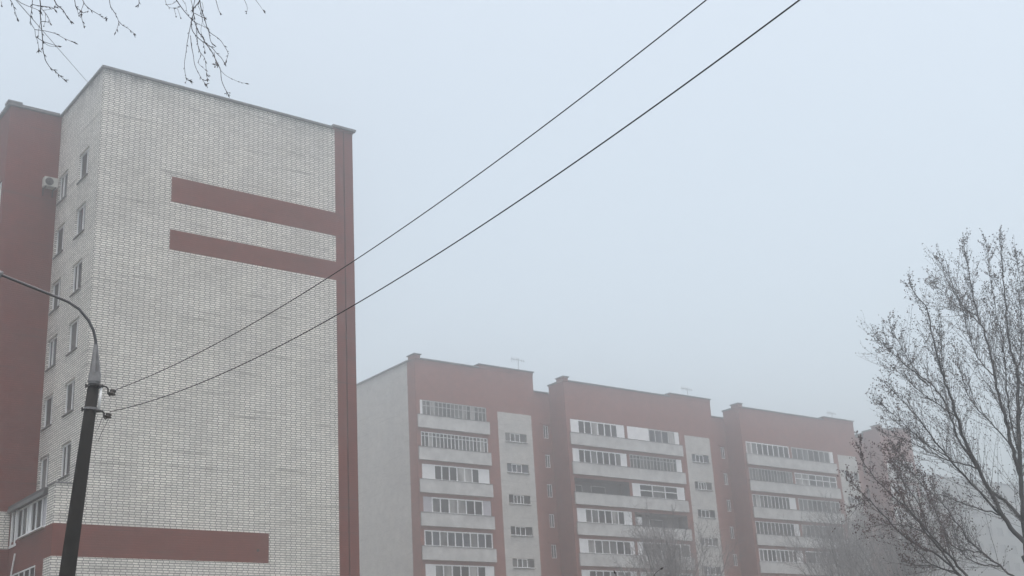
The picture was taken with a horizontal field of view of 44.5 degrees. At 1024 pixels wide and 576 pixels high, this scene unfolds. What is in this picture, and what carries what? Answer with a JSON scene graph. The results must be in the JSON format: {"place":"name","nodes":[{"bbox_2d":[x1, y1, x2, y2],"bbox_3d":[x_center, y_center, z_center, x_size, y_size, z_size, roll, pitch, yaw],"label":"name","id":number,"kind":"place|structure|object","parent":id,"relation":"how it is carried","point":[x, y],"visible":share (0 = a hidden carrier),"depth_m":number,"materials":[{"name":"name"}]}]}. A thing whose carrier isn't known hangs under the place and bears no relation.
{"place":"outdoors","nodes":[
{"label":"outdoors","id":0,"kind":"place"},
{"bbox_2d":[0,0,1023,484],"label":"sky","id":1,"kind":"structure","parent":0,"point":[728,245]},
{"bbox_2d":[356,353,933,575],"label":"apartment building","id":2,"kind":"structure","parent":0,"point":[479,469],"depth_m":117.15,"materials":[{"name":"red brick"}]},
{"bbox_2d":[505,433,527,443],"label":"window","id":3,"kind":"structure","parent":2,"relation":"in","point":[510,437],"depth_m":113.37,"materials":[{"name":"grey glass"}]},
{"bbox_2d":[507,463,528,473],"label":"window","id":4,"kind":"structure","parent":2,"relation":"in","point":[511,468],"depth_m":112.42,"materials":[{"name":"grey glass"}]},
{"bbox_2d":[509,495,530,504],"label":"window","id":5,"kind":"structure","parent":2,"relation":"in","point":[513,499],"depth_m":111.51,"materials":[{"name":"grey glass"}]},
{"bbox_2d":[511,526,533,536],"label":"window","id":6,"kind":"structure","parent":2,"relation":"in","point":[515,531],"depth_m":110.58,"materials":[{"name":"grey glass"}]},
{"bbox_2d":[513,559,535,568],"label":"window","id":7,"kind":"structure","parent":2,"relation":"in","point":[517,563],"depth_m":109.64,"materials":[{"name":"grey glass"}]},
{"bbox_2d":[540,423,550,438],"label":"window","id":8,"kind":"structure","parent":2,"relation":"in","point":[545,428],"depth_m":118.78,"materials":[{"name":"grey glass"}]},
{"bbox_2d":[542,452,552,467],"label":"window","id":9,"kind":"structure","parent":2,"relation":"in","point":[547,457],"depth_m":117.83,"materials":[{"name":"grey glass"}]},
{"bbox_2d":[544,481,554,497],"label":"window","id":10,"kind":"structure","parent":2,"relation":"in","point":[549,486],"depth_m":116.91,"materials":[{"name":"grey glass"}]},
{"bbox_2d":[546,511,556,527],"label":"window","id":11,"kind":"structure","parent":2,"relation":"in","point":[551,516],"depth_m":115.95,"materials":[{"name":"grey glass"}]},
{"bbox_2d":[548,542,558,557],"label":"window","id":12,"kind":"structure","parent":2,"relation":"in","point":[553,547],"depth_m":115.04,"materials":[{"name":"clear glass"}]},
{"bbox_2d":[692,454,709,463],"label":"window","id":13,"kind":"structure","parent":2,"relation":"in","point":[695,458],"depth_m":127.22,"materials":[{"name":"grey glass"}]},
{"bbox_2d":[695,482,711,490],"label":"window","id":14,"kind":"structure","parent":2,"relation":"in","point":[704,486],"depth_m":126.26,"materials":[{"name":"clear glass"}]},
{"bbox_2d":[698,510,715,518],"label":"window","id":15,"kind":"structure","parent":2,"relation":"in","point":[709,514],"depth_m":125.34,"materials":[{"name":"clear glass"}]},
{"bbox_2d":[701,538,718,546],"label":"window","id":16,"kind":"structure","parent":2,"relation":"in","point":[715,544],"depth_m":124.45,"materials":[{"name":"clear glass"}]},
{"bbox_2d":[704,567,722,575],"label":"window","id":17,"kind":"structure","parent":2,"relation":"in","point":[708,569],"depth_m":123.58,"materials":[{"name":"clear glass"}]},
{"bbox_2d":[718,445,725,458],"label":"window","id":18,"kind":"structure","parent":2,"relation":"in","point":[722,448],"depth_m":132.87,"materials":[{"name":"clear glass"}]},
{"bbox_2d":[721,471,727,484],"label":"window","id":19,"kind":"structure","parent":2,"relation":"in","point":[725,475],"depth_m":131.93,"materials":[{"name":"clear glass"}]},
{"bbox_2d":[724,497,732,511],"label":"window","id":20,"kind":"structure","parent":2,"relation":"in","point":[728,501],"depth_m":131.00,"materials":[{"name":"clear glass"}]},
{"bbox_2d":[727,524,735,538],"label":"window","id":21,"kind":"structure","parent":2,"relation":"in","point":[731,528],"depth_m":130.08,"materials":[{"name":"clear glass"}]},
{"bbox_2d":[733,552,738,565],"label":"window","id":22,"kind":"structure","parent":2,"relation":"in","point":[734,555],"depth_m":129.17,"materials":[{"name":"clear glass"}]},
{"bbox_2d":[844,472,857,479],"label":"window","id":23,"kind":"structure","parent":2,"relation":"in","point":[853,474],"depth_m":141.44,"materials":[{"name":"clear glass"}]},
{"bbox_2d":[848,497,862,504],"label":"window","id":24,"kind":"structure","parent":2,"relation":"in","point":[850,499],"depth_m":140.23,"materials":[{"name":"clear glass"}]},
{"bbox_2d":[918,474,1023,575],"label":"apartment building","id":25,"kind":"structure","parent":0,"point":[1003,536],"depth_m":210.65,"materials":[{"name":"brick"}]},
{"bbox_2d":[956,490,962,498],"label":"window","id":26,"kind":"structure","parent":25,"relation":"in","point":[959,492],"depth_m":209.54,"materials":[{"name":"grey glass"}]},
{"bbox_2d":[974,526,980,534],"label":"window","id":27,"kind":"structure","parent":25,"relation":"in","point":[977,527],"depth_m":209.59,"materials":[{"name":"grey glass"}]},
{"bbox_2d":[981,561,986,569],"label":"window","id":28,"kind":"structure","parent":25,"relation":"in","point":[983,567],"depth_m":207.51,"materials":[{"name":"grey glass"}]},
{"bbox_2d":[986,527,991,534],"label":"window","id":29,"kind":"structure","parent":25,"relation":"in","point":[988,532],"depth_m":211.44,"materials":[{"name":"grey glass"}]},
{"bbox_2d":[989,544,994,552],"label":"window","id":30,"kind":"structure","parent":25,"relation":"in","point":[991,547],"depth_m":210.47,"materials":[{"name":"grey glass"}]},
{"bbox_2d":[997,528,1002,535],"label":"window","id":31,"kind":"structure","parent":25,"relation":"in","point":[999,530],"depth_m":213.36,"materials":[{"name":"grey glass"}]},
{"bbox_2d":[1000,545,1005,552],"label":"window","id":32,"kind":"structure","parent":25,"relation":"in","point":[1002,547],"depth_m":212.38,"materials":[{"name":"grey glass"}]},
{"bbox_2d":[1003,562,1008,570],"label":"window","id":33,"kind":"structure","parent":25,"relation":"in","point":[1006,566],"depth_m":211.39,"materials":[{"name":"grey glass"}]},
{"bbox_2d":[1011,546,1016,553],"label":"window","id":34,"kind":"structure","parent":25,"relation":"in","point":[1013,547],"depth_m":214.36,"materials":[{"name":"grey glass"}]},
{"bbox_2d":[1012,496,1017,503],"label":"window","id":35,"kind":"structure","parent":25,"relation":"in","point":[1014,499],"depth_m":219.17,"materials":[{"name":"grey glass"}]},
{"bbox_2d":[1014,563,1019,570],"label":"window","id":36,"kind":"structure","parent":25,"relation":"in","point":[1017,568],"depth_m":213.36,"materials":[{"name":"grey glass"}]},
{"label":"ground","id":37,"kind":"structure","parent":0,"visible":0},
{"bbox_2d":[0,271,115,575],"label":"street lamp","id":38,"kind":"object","parent":37,"relation":"on","point":[94,387],"visible":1,"depth_m":17.25,"materials":[{"name":"metal"}]},
{"bbox_2d":[116,0,706,389],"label":"power line","id":39,"kind":"object","parent":38,"relation":"attached to","point":[452,192],"visible":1,"depth_m":10.66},
{"bbox_2d":[110,0,799,411],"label":"power line","id":40,"kind":"object","parent":38,"relation":"attached to","point":[518,200],"visible":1,"depth_m":8.76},
{"bbox_2d":[1,0,265,97],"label":"birch tree","id":41,"kind":"object","parent":37,"relation":"on","point":[134,34],"visible":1,"depth_m":9.82,"materials":[{"name":"brown plant"}]},
{"bbox_2d":[0,65,359,575],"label":"apartment building","id":42,"kind":"structure","parent":37,"relation":"on","point":[167,225],"depth_m":57.93,"materials":[{"name":"white brick"}]},
{"bbox_2d":[40,455,48,488],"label":"window","id":43,"kind":"structure","parent":42,"relation":"in","point":[45,461],"depth_m":56.25,"materials":[{"name":"clear glass"}]},
{"bbox_2d":[40,395,52,430],"bbox_3d":[-21.069,5.637,56.922,0.220,1.495,1.380,11,-24,-36],"label":"window","id":44,"kind":"structure","parent":42,"relation":"in","point":[49,401],"depth_m":57.17,"materials":[{"name":"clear glass"}]},
{"bbox_2d":[42,176,57,196],"bbox_3d":[-22.478,-4.919,60.873,0.640,0.830,0.521,11,-24,-36],"label":"air conditioner","id":45,"kind":"object","parent":42,"relation":"attached to","point":[49,182],"visible":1,"depth_m":60.77,"materials":[{"name":"metal"}]},
{"bbox_2d":[44,336,56,371],"bbox_3d":[-21.231,3.004,57.860,0.220,1.495,1.380,11,-24,-36],"label":"window","id":46,"kind":"structure","parent":42,"relation":"in","point":[52,348],"depth_m":58.07,"materials":[{"name":"clear glass"}]},
{"bbox_2d":[16,0,85,79],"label":"roof cable","id":47,"kind":"object","parent":42,"relation":"attached to","point":[48,37],"visible":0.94,"depth_m":39.29,"materials":[{"name":"metal"}]},
{"bbox_2d":[48,279,60,314],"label":"window","id":48,"kind":"structure","parent":42,"relation":"in","point":[56,290],"depth_m":59.03,"materials":[{"name":"clear glass"}]},
{"bbox_2d":[52,224,64,259],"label":"window","id":49,"kind":"structure","parent":42,"relation":"in","point":[60,233],"depth_m":59.99,"materials":[{"name":"clear glass"}]},
{"bbox_2d":[56,171,67,205],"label":"window","id":50,"kind":"structure","parent":42,"relation":"in","point":[63,188],"depth_m":60.88,"materials":[{"name":"clear glass"}]},
{"bbox_2d":[57,442,70,480],"bbox_3d":[-19.191,7.418,53.888,0.220,1.495,1.400,11,-24,-36],"label":"window","id":51,"kind":"structure","parent":42,"relation":"in","point":[66,453],"depth_m":54.09,"materials":[{"name":"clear glass"}]},
{"bbox_2d":[61,379,74,416],"bbox_3d":[-19.353,4.785,54.826,0.220,1.495,1.400,11,-24,-36],"label":"window","id":52,"kind":"structure","parent":42,"relation":"in","point":[70,386],"depth_m":55.04,"materials":[{"name":"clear glass"}]},
{"bbox_2d":[65,318,78,355],"bbox_3d":[-19.516,2.152,55.764,0.220,1.495,1.400,11,-24,-36],"label":"window","id":53,"kind":"structure","parent":42,"relation":"in","point":[74,326],"depth_m":56.00,"materials":[{"name":"clear glass"}]},
{"bbox_2d":[69,260,81,296],"bbox_3d":[-19.678,-0.482,56.701,0.220,1.495,1.400,11,-24,-36],"label":"window","id":54,"kind":"structure","parent":42,"relation":"in","point":[77,268],"depth_m":56.90,"materials":[{"name":"clear glass"}]},
{"bbox_2d":[72,203,85,239],"bbox_3d":[-19.841,-3.115,57.639,0.220,1.495,1.400,11,-24,-36],"label":"window","id":55,"kind":"structure","parent":42,"relation":"in","point":[81,212],"depth_m":57.83,"materials":[{"name":"clear glass"}]},
{"bbox_2d":[76,148,88,184],"bbox_3d":[-20.003,-5.748,58.577,0.220,1.495,1.400,11,-24,-36],"label":"window","id":56,"kind":"structure","parent":42,"relation":"in","point":[84,158],"depth_m":58.80,"materials":[{"name":"clear glass"}]},
{"bbox_2d":[605,497,749,575],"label":"bare tree","id":57,"kind":"object","parent":37,"relation":"on","point":[670,565],"visible":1,"depth_m":96.94,"materials":[{"name":"grey plant"}]},
{"bbox_2d":[762,486,927,575],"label":"bare tree","id":58,"kind":"object","parent":37,"relation":"on","point":[844,552],"visible":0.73,"depth_m":98.57,"materials":[{"name":"grey plant"}]},
{"bbox_2d":[832,428,967,575],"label":"bare tree","id":59,"kind":"object","parent":37,"relation":"on","point":[906,506],"visible":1,"depth_m":26.37,"materials":[{"name":"grey plant"}]},
{"bbox_2d":[821,489,985,575],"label":"bare tree","id":60,"kind":"object","parent":37,"relation":"on","point":[904,568],"visible":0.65,"depth_m":89.32,"materials":[{"name":"grey plant"}]},
{"bbox_2d":[856,225,1023,575],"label":"bare tree","id":61,"kind":"object","parent":37,"relation":"on","point":[996,498],"visible":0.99,"depth_m":28.45,"materials":[{"name":"grey plant"}]}
]}

